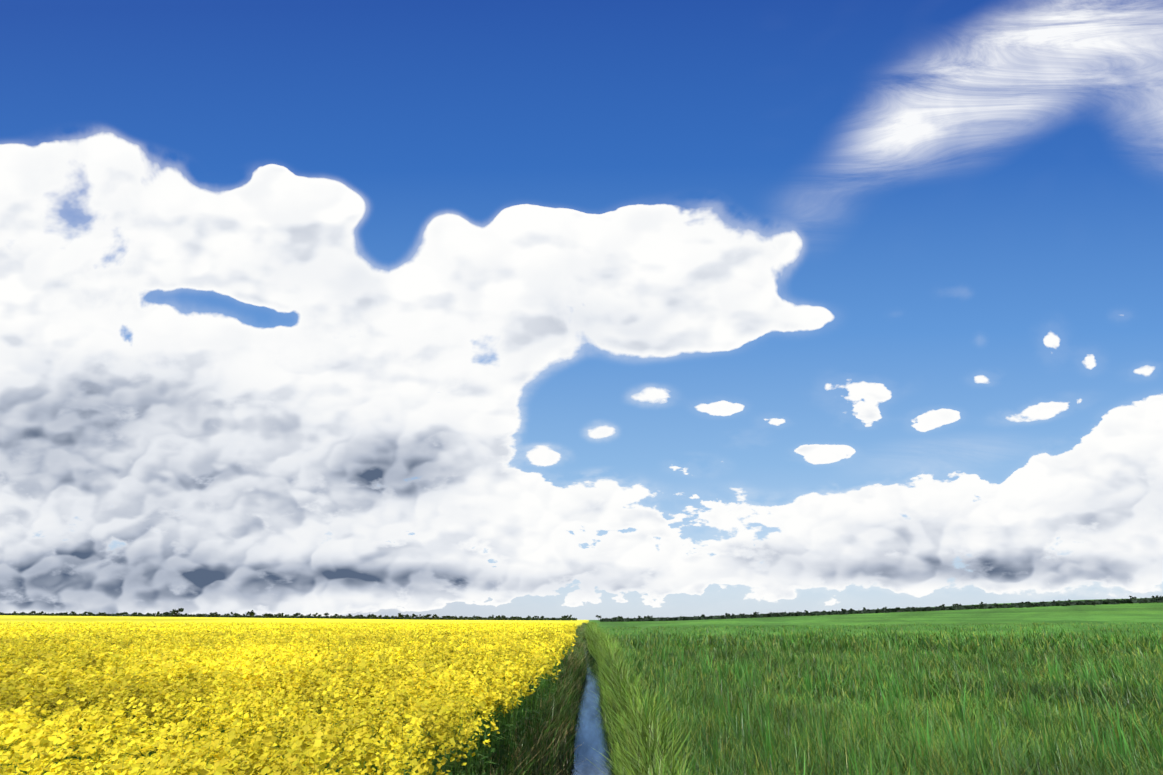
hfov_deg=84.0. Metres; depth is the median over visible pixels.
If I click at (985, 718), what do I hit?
crop field
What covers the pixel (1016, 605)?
tree line
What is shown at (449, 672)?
rapeseed
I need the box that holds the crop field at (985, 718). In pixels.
[596,621,1162,774]
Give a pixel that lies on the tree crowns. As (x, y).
(981, 604)
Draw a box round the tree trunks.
[31,602,1117,621]
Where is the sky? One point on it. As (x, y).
(581, 309)
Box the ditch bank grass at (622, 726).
[442,621,728,774]
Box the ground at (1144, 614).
[0,598,1162,774]
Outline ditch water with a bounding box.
[571,637,613,774]
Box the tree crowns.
[0,595,1162,620]
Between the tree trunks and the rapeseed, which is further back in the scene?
the tree trunks
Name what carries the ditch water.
on the ground at (1144, 614)
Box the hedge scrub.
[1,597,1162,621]
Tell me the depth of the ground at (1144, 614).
170.92 m
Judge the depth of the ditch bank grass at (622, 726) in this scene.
11.38 m
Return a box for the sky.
[0,0,1162,619]
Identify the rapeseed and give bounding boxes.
[0,621,578,774]

